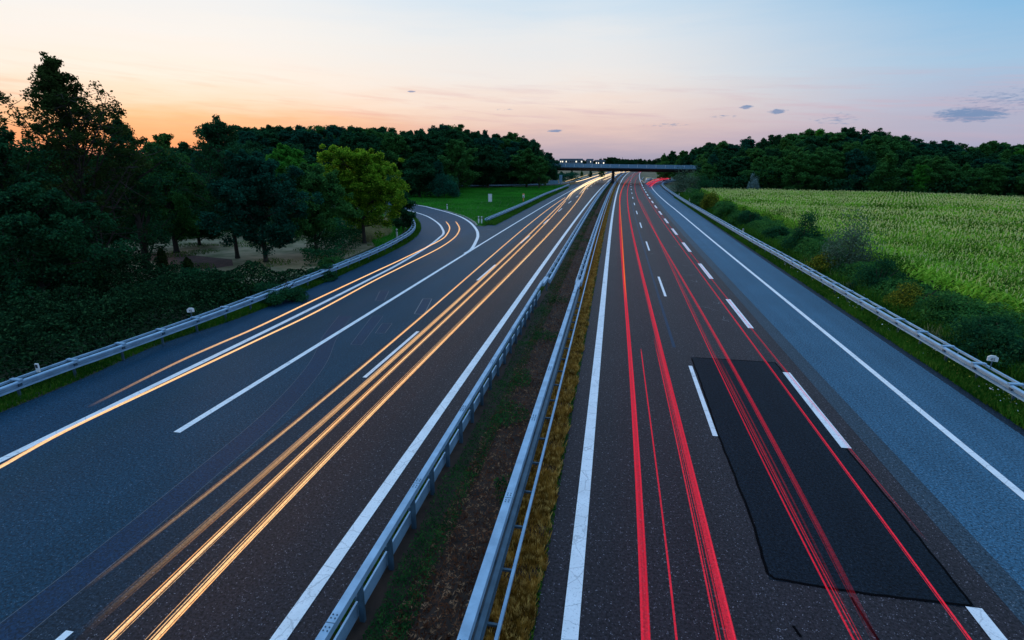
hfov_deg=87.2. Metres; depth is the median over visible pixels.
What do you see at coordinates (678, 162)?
tree
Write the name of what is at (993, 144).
tree
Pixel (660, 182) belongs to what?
exit ramp
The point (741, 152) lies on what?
tree
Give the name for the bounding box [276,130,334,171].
tree
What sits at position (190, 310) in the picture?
kilometre plate
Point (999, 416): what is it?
hard shoulder
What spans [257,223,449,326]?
light trail
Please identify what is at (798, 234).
shrub
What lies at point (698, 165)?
tree
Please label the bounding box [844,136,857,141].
tree
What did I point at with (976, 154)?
tree
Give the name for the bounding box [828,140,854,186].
tree
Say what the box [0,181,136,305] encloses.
tree
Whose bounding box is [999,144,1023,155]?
tree
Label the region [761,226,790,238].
shrub
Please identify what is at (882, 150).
tree
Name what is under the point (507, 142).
tree
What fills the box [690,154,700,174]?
tree
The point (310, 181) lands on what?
tree
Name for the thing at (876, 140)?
tree
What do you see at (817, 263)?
shrub
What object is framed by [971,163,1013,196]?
tree
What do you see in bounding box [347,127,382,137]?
tree
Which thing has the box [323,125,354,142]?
tree
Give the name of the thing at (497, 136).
tree
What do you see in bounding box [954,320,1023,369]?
shrub
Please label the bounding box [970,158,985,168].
tree
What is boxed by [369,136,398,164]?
tree
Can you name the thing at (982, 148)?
tree
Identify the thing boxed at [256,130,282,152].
tree
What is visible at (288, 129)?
tree
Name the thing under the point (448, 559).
dead stalks
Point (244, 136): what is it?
tree
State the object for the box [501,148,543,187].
tree
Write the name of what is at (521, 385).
median herbs
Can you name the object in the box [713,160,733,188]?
tree
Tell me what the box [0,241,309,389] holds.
thicket
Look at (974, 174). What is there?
tree
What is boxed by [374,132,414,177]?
tree
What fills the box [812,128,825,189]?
tree
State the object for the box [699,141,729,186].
tree
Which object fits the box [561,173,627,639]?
lane marking
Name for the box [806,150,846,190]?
tree
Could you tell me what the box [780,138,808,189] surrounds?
tree
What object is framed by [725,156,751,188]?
tree
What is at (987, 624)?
lane marking
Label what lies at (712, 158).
tree
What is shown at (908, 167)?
tree
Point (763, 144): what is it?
tree
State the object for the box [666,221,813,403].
light trail
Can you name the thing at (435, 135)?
tree
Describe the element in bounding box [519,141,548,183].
tree
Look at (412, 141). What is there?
tree
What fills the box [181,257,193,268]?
cone shrub
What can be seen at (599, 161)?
building
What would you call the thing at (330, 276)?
shrub
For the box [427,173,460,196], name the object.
shrub
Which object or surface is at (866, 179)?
underwood
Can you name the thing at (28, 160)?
tree
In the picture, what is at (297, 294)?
shrub
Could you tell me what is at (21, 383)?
guardrail
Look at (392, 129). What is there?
tree
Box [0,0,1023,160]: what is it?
sky
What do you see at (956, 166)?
tree
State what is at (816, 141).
tree
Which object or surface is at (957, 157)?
tree
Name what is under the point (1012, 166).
tree
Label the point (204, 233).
tree
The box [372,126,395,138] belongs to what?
tree
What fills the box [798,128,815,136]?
tree
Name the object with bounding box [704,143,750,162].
tree
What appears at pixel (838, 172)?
tree
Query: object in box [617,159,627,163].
tree
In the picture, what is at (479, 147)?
tree
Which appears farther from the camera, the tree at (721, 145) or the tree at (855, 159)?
the tree at (721, 145)
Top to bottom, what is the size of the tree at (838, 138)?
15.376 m
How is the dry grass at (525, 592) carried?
on the median earth at (374, 602)
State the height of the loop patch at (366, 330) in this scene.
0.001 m
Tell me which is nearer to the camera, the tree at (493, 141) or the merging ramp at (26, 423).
the merging ramp at (26, 423)
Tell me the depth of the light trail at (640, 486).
12.11 m
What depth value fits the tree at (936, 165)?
114.89 m
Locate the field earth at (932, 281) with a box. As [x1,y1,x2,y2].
[773,217,1023,321]
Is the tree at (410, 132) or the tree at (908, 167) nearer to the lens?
the tree at (908, 167)
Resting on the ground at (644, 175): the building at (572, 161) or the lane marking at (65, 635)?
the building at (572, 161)
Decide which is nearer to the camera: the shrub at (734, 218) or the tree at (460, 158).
the shrub at (734, 218)
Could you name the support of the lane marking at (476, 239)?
on the merging ramp at (26, 423)
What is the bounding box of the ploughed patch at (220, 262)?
[134,253,232,268]
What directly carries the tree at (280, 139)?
on the lawn at (475, 204)
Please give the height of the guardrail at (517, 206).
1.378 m
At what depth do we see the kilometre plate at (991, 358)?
19.87 m
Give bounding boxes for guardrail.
[0,210,415,397]
[315,172,622,639]
[457,172,625,639]
[462,173,606,185]
[485,184,568,220]
[662,180,1023,401]
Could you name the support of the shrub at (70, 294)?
on the ground at (644, 175)
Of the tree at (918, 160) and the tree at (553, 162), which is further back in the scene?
the tree at (553, 162)
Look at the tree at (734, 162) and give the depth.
143.49 m
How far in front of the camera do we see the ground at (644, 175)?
28.36 m
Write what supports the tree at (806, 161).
on the ground at (644, 175)
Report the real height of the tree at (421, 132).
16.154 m
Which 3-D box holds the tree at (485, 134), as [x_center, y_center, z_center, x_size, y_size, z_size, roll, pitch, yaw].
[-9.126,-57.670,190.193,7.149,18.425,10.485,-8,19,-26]
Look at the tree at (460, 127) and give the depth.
188.40 m
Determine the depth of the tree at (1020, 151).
124.32 m
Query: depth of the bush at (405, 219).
62.92 m
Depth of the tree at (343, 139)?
134.11 m
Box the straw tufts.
[765,242,958,338]
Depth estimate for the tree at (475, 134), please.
191.40 m
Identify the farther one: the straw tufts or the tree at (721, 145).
the tree at (721, 145)
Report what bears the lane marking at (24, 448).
on the merging ramp at (26, 423)
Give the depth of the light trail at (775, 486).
11.94 m
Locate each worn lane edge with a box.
[644,184,1023,624]
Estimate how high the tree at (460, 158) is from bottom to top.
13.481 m
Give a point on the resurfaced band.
(29, 616)
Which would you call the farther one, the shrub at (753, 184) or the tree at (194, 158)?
the shrub at (753, 184)
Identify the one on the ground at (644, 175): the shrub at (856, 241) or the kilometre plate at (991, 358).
the shrub at (856, 241)
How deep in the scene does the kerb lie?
81.47 m
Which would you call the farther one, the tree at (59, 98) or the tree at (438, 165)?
the tree at (438, 165)
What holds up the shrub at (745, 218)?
on the ground at (644, 175)
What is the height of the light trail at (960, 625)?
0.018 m
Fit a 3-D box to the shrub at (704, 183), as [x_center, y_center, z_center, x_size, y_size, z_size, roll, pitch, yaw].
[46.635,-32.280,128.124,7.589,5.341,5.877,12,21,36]
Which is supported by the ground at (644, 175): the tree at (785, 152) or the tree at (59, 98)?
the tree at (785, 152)
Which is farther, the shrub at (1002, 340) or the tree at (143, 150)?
the tree at (143, 150)
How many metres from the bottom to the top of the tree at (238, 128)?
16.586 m
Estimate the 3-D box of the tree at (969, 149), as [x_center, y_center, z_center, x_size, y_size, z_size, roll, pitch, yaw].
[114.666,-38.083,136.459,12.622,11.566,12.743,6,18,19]
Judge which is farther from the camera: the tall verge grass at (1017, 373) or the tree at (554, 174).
the tree at (554, 174)
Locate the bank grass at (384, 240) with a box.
[332,214,405,248]
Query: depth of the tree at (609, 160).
567.83 m
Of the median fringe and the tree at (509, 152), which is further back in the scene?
the tree at (509, 152)
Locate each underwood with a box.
[387,175,458,197]
[461,175,547,186]
[711,169,1023,197]
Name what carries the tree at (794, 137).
on the ground at (644, 175)
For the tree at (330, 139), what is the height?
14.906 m
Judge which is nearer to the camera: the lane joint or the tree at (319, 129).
the lane joint
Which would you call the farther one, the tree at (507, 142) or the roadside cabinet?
the tree at (507, 142)
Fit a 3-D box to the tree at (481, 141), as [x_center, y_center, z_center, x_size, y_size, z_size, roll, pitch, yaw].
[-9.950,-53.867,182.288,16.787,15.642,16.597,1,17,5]
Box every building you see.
[559,159,582,163]
[586,159,593,163]
[595,160,604,163]
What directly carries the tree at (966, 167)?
on the ground at (644, 175)
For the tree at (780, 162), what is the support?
on the ground at (644, 175)
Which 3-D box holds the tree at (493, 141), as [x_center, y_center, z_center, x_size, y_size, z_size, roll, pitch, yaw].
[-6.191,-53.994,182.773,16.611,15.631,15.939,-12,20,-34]
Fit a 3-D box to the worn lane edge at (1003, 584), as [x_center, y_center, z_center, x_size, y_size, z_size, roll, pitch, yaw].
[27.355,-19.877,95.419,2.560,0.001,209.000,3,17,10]
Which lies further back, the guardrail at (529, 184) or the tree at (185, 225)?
the guardrail at (529, 184)
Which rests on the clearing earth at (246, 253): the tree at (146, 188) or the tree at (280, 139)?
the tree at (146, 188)
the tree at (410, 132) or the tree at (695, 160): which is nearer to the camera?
the tree at (410, 132)
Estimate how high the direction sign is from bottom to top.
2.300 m
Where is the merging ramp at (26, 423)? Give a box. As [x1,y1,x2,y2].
[0,201,483,469]
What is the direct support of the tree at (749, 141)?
on the ground at (644, 175)
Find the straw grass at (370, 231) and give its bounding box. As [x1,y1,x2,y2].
[341,215,394,241]
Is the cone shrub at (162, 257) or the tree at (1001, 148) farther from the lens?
the tree at (1001, 148)
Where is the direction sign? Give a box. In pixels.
[548,180,557,183]
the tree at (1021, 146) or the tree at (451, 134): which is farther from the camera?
the tree at (451, 134)
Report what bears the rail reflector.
attached to the guardrail at (21, 383)
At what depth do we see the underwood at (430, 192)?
123.30 m
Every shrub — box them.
[13,285,99,332]
[153,247,168,270]
[173,267,221,297]
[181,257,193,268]
[204,280,258,304]
[252,279,309,305]
[301,263,337,281]
[318,256,346,267]
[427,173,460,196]
[557,172,581,180]
[669,165,699,192]
[689,189,704,206]
[692,173,723,192]
[699,190,719,209]
[711,202,734,218]
[727,214,739,224]
[735,209,764,225]
[747,171,759,189]
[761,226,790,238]
[781,207,825,250]
[799,252,838,272]
[817,203,886,269]
[844,254,909,290]
[883,279,937,312]
[911,288,978,325]
[935,310,1021,354]
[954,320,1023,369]
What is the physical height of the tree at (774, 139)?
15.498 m
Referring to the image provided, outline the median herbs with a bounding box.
[489,213,597,503]
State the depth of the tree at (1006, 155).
123.19 m
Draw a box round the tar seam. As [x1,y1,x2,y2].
[691,357,972,639]
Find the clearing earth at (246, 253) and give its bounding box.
[52,227,392,293]
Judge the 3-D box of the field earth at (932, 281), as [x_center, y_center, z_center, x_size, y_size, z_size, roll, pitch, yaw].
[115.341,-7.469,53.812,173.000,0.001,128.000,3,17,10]
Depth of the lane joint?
33.75 m
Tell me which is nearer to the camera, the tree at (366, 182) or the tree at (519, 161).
the tree at (366, 182)
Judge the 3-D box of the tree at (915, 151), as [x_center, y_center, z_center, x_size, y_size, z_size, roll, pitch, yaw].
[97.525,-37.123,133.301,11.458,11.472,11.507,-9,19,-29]
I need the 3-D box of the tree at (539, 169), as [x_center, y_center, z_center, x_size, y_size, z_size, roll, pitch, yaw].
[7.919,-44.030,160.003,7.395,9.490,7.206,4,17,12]
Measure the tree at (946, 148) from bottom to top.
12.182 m
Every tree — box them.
[0,51,170,270]
[0,125,105,271]
[0,152,60,184]
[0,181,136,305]
[50,157,150,248]
[75,115,181,268]
[116,133,208,252]
[138,146,192,165]
[161,114,276,258]
[162,178,227,244]
[176,141,195,165]
[188,150,209,175]
[188,153,265,207]
[195,149,323,261]
[226,125,267,146]
[226,131,270,151]
[241,140,263,153]
[246,148,269,213]
[255,124,280,132]
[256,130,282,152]
[265,143,316,212]
[266,162,365,251]
[275,126,301,133]
[275,131,286,141]
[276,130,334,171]
[276,143,321,164]
[294,125,307,130]
[299,129,331,165]
[313,125,336,138]
[317,144,409,243]
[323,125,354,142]
[323,132,338,167]
[326,132,354,163]
[341,125,361,132]
[342,131,392,168]
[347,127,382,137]
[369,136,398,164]
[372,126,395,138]
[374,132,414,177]
[387,127,397,136]
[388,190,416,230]
[391,134,427,184]
[397,152,443,197]
[398,130,416,168]
[401,135,445,185]
[413,130,434,165]
[426,130,448,159]
[427,125,434,133]
[430,159,444,196]
[433,136,452,173]
[434,123,450,132]
[437,139,483,191]
[439,129,477,171]
[447,124,467,137]
[466,130,489,141]
[470,145,508,187]
[472,143,491,186]
[473,137,495,183]
[481,130,490,137]
[483,138,504,184]
[491,133,508,183]
[492,147,508,186]
[497,138,522,184]
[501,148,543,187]
[502,146,524,186]
[506,141,524,183]
[507,132,521,180]
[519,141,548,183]
[520,135,527,142]
[527,155,550,187]
[529,151,552,183]
[530,138,545,183]
[544,152,561,179]
[550,168,558,184]
[598,171,605,177]
[605,157,614,163]
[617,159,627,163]
[644,159,653,164]
[653,158,660,164]
[655,153,670,177]
[656,161,670,180]
[666,150,677,179]
[669,159,682,179]
[670,150,687,163]
[674,155,692,180]
[689,146,708,160]
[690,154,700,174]
[691,163,721,189]
[693,152,706,175]
[694,146,717,173]
[698,149,718,171]
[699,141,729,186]
[700,152,717,168]
[703,142,716,148]
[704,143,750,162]
[707,149,735,163]
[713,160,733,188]
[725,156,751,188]
[728,156,752,186]
[735,146,748,156]
[738,157,774,188]
[739,136,755,148]
[739,148,766,169]
[755,137,769,149]
[758,156,778,189]
[762,148,781,159]
[762,157,804,190]
[767,133,805,149]
[768,134,787,148]
[770,150,827,190]
[778,149,792,189]
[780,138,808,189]
[796,135,832,189]
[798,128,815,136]
[804,144,816,188]
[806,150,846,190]
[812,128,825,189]
[812,146,837,190]
[815,151,856,191]
[827,132,846,148]
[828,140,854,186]
[828,148,878,191]
[837,127,869,141]
[839,141,870,187]
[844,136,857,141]
[857,135,872,147]
[859,143,876,190]
[859,149,877,190]
[861,134,912,157]
[862,151,906,191]
[867,128,887,136]
[873,142,894,189]
[887,140,930,190]
[892,135,923,144]
[892,150,915,192]
[894,159,915,192]
[902,155,926,192]
[903,147,921,191]
[907,164,933,192]
[910,155,962,193]
[911,142,935,150]
[915,151,982,185]
[917,149,935,158]
[929,140,968,150]
[933,143,967,155]
[936,163,971,194]
[949,162,971,194]
[952,168,996,195]
[966,146,974,152]
[966,150,987,193]
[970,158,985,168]
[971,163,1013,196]
[973,143,993,157]
[982,159,1000,167]
[986,140,1010,152]
[991,162,1023,196]
[992,145,1019,159]
[994,149,1011,162]
[996,154,1023,191]
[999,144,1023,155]
[1004,163,1023,195]
[1005,176,1023,197]
[1012,148,1023,154]
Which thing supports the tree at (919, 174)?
on the ground at (644, 175)
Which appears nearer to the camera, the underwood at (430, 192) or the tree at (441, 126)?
the underwood at (430, 192)
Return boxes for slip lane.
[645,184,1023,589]
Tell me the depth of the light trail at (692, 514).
11.34 m
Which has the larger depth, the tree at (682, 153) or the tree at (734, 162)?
the tree at (682, 153)
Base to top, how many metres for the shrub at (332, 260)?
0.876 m
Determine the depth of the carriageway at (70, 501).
16.91 m
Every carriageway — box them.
[0,171,616,623]
[75,171,620,639]
[528,172,1023,639]
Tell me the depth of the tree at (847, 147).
130.06 m
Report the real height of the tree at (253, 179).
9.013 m
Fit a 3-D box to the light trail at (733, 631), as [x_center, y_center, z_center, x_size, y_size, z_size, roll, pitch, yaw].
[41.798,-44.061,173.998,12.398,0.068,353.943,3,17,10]
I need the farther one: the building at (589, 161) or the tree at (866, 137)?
the building at (589, 161)
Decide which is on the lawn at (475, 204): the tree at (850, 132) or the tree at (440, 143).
the tree at (440, 143)
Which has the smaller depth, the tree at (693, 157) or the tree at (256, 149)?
the tree at (256, 149)
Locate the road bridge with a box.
[556,163,696,182]
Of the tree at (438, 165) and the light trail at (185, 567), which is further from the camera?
the tree at (438, 165)
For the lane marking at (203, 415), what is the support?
on the carriageway at (70, 501)
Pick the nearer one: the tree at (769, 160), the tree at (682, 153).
the tree at (769, 160)
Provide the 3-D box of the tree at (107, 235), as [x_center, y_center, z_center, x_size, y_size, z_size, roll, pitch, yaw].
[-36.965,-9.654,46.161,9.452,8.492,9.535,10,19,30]
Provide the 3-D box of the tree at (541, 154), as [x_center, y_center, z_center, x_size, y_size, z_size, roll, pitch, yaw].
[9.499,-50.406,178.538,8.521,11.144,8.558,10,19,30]
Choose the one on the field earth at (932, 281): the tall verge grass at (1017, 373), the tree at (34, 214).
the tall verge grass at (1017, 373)
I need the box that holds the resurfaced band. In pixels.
[0,316,350,639]
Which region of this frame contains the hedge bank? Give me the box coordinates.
[683,188,1023,375]
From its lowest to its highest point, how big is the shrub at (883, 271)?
2.524 m
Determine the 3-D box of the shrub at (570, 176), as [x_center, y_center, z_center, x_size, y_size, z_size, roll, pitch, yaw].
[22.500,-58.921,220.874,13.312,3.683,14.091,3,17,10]
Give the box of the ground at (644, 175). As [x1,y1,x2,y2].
[0,163,995,412]
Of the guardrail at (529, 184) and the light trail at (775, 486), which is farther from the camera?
the guardrail at (529, 184)
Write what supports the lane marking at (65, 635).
on the carriageway at (255, 589)
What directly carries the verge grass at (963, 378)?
on the verge earth
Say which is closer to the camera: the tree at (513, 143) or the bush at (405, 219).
the bush at (405, 219)
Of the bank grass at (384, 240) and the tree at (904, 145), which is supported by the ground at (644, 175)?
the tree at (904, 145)
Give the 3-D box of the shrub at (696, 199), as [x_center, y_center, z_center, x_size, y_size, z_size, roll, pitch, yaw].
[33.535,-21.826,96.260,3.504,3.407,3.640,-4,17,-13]
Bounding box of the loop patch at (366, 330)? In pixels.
[352,291,430,344]
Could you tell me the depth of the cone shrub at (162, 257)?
41.09 m
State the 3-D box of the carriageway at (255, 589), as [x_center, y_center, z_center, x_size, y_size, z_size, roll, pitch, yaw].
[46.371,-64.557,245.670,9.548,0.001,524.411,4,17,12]
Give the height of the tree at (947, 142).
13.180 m
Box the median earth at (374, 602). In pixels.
[331,172,627,639]
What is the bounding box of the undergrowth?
[10,212,362,266]
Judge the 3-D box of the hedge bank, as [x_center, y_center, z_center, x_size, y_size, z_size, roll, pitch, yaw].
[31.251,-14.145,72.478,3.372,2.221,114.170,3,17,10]
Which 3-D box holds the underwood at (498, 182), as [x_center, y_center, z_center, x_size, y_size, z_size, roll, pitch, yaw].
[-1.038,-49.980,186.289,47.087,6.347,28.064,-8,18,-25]
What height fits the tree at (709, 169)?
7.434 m
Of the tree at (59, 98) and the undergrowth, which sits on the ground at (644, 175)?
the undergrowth
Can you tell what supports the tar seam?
on the repair patch at (849, 539)
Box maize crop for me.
[698,187,1023,323]
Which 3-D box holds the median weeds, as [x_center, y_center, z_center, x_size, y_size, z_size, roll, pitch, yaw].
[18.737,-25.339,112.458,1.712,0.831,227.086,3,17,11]
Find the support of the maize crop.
on the field earth at (932, 281)
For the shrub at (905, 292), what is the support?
on the ground at (644, 175)
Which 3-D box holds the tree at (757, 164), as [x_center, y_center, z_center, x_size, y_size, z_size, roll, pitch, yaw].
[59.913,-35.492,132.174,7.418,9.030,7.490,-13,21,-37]
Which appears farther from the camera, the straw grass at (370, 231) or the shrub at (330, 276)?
the straw grass at (370, 231)
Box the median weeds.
[361,184,610,639]
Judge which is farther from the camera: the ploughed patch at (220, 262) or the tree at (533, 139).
the tree at (533, 139)
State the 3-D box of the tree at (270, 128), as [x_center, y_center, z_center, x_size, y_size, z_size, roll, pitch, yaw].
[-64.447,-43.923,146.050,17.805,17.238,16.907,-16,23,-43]
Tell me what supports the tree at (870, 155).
on the ground at (644, 175)
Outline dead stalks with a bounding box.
[383,181,614,639]
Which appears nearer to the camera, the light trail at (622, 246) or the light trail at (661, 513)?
the light trail at (661, 513)
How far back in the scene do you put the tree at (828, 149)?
134.36 m
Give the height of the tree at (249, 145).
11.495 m
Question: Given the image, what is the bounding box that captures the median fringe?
[329,212,587,639]
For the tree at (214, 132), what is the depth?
43.54 m
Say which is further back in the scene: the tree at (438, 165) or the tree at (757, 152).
the tree at (757, 152)
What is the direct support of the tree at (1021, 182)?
on the field earth at (932, 281)
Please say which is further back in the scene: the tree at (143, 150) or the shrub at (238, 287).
the tree at (143, 150)
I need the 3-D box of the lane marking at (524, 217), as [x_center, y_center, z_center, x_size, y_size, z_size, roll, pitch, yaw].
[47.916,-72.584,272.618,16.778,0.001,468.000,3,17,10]
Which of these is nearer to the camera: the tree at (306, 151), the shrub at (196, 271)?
the shrub at (196, 271)
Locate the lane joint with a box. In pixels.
[632,204,675,346]
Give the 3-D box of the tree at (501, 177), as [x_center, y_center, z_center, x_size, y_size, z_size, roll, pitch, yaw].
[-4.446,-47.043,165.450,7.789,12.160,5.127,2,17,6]
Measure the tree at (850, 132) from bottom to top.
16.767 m
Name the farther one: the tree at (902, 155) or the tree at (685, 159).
the tree at (685, 159)
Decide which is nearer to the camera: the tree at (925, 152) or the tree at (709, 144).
the tree at (925, 152)
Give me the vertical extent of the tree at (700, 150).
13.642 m
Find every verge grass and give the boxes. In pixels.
[0,204,421,411]
[672,192,1023,428]
[679,192,1023,381]
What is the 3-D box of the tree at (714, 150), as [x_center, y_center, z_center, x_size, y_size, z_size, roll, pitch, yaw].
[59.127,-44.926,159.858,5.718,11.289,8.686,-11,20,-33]
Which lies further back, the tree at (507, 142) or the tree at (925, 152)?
the tree at (507, 142)
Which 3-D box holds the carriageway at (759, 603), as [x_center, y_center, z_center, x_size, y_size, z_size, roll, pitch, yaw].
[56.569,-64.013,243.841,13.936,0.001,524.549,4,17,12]
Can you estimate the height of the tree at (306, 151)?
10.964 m
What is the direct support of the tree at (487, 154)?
on the lawn at (475, 204)
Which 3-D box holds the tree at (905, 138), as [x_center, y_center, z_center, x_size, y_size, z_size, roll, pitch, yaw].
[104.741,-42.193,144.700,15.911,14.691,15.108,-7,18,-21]
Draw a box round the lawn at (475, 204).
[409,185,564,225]
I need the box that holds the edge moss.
[526,200,611,639]
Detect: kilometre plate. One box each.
[187,308,194,316]
[987,355,998,367]
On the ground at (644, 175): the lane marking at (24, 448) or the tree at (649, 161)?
the tree at (649, 161)
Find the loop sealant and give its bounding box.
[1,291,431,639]
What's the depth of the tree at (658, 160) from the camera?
540.38 m
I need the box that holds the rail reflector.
[34,363,40,371]
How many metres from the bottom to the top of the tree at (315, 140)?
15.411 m
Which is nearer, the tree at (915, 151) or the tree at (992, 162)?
the tree at (992, 162)
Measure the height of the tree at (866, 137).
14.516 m
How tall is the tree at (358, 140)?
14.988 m
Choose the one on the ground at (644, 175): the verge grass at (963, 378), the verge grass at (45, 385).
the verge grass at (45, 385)
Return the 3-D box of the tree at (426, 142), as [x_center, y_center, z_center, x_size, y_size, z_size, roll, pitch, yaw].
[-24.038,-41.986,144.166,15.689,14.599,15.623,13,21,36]
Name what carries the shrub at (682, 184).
on the ground at (644, 175)
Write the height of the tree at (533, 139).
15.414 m
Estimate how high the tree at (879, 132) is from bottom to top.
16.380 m
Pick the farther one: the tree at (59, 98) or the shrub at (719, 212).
the shrub at (719, 212)
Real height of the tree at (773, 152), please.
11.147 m
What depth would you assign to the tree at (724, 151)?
154.53 m
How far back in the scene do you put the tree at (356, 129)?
143.05 m
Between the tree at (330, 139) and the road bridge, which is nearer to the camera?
the tree at (330, 139)
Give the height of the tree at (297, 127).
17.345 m
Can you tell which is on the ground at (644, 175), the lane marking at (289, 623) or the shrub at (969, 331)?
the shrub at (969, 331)
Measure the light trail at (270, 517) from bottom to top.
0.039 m
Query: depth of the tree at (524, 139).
195.03 m
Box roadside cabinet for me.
[488,194,491,201]
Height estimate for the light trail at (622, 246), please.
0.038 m
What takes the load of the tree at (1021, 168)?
on the field earth at (932, 281)
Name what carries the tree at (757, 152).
on the ground at (644, 175)
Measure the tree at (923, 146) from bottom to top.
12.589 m
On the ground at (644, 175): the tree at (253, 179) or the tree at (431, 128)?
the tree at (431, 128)
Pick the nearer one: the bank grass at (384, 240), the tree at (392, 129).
the bank grass at (384, 240)
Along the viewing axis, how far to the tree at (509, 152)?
168.54 m
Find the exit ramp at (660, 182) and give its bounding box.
[644,178,671,185]
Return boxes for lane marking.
[0,210,444,461]
[55,192,582,639]
[174,245,479,432]
[270,174,617,639]
[419,205,478,252]
[480,179,592,244]
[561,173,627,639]
[631,189,717,435]
[642,185,1006,639]
[651,180,1023,499]
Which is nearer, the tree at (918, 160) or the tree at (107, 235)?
the tree at (107, 235)
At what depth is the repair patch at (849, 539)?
13.51 m
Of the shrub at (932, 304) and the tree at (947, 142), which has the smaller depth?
the shrub at (932, 304)
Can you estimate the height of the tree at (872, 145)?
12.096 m
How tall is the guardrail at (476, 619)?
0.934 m
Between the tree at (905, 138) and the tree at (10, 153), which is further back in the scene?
the tree at (905, 138)
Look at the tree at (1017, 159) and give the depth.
112.13 m
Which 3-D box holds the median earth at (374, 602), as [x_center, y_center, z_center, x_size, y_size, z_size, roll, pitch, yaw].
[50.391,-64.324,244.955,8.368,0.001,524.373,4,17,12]
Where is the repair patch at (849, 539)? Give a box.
[691,357,975,607]
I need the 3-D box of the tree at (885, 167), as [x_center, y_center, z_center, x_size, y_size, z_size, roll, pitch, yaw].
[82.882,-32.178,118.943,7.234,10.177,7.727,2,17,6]
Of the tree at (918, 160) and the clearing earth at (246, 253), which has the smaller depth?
the clearing earth at (246, 253)
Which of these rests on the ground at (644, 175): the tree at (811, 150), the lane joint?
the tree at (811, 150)
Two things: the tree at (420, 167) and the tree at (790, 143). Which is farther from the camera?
the tree at (790, 143)
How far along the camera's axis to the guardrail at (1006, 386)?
25.68 m
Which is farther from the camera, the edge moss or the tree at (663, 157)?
the tree at (663, 157)
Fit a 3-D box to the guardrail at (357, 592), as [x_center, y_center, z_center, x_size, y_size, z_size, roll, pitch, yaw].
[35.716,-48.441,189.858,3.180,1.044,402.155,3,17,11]
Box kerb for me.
[443,210,476,224]
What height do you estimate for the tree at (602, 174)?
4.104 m
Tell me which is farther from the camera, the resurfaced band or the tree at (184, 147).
the tree at (184, 147)
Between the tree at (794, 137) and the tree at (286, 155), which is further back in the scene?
the tree at (794, 137)
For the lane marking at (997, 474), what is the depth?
19.15 m
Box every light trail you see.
[0,225,459,467]
[105,204,562,639]
[151,189,584,639]
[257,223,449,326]
[346,200,560,380]
[619,184,624,282]
[620,227,649,637]
[630,175,735,638]
[640,185,971,639]
[641,354,677,638]
[650,222,854,639]
[658,360,718,639]
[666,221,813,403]
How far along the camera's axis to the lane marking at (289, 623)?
13.45 m
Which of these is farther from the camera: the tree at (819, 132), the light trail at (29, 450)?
the tree at (819, 132)
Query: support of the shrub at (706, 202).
on the ground at (644, 175)
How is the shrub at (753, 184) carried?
on the ground at (644, 175)
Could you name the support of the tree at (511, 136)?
on the ground at (644, 175)
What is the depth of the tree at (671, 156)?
224.39 m
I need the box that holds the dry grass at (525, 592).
[483,183,617,639]
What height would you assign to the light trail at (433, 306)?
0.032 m
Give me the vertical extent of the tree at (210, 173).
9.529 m

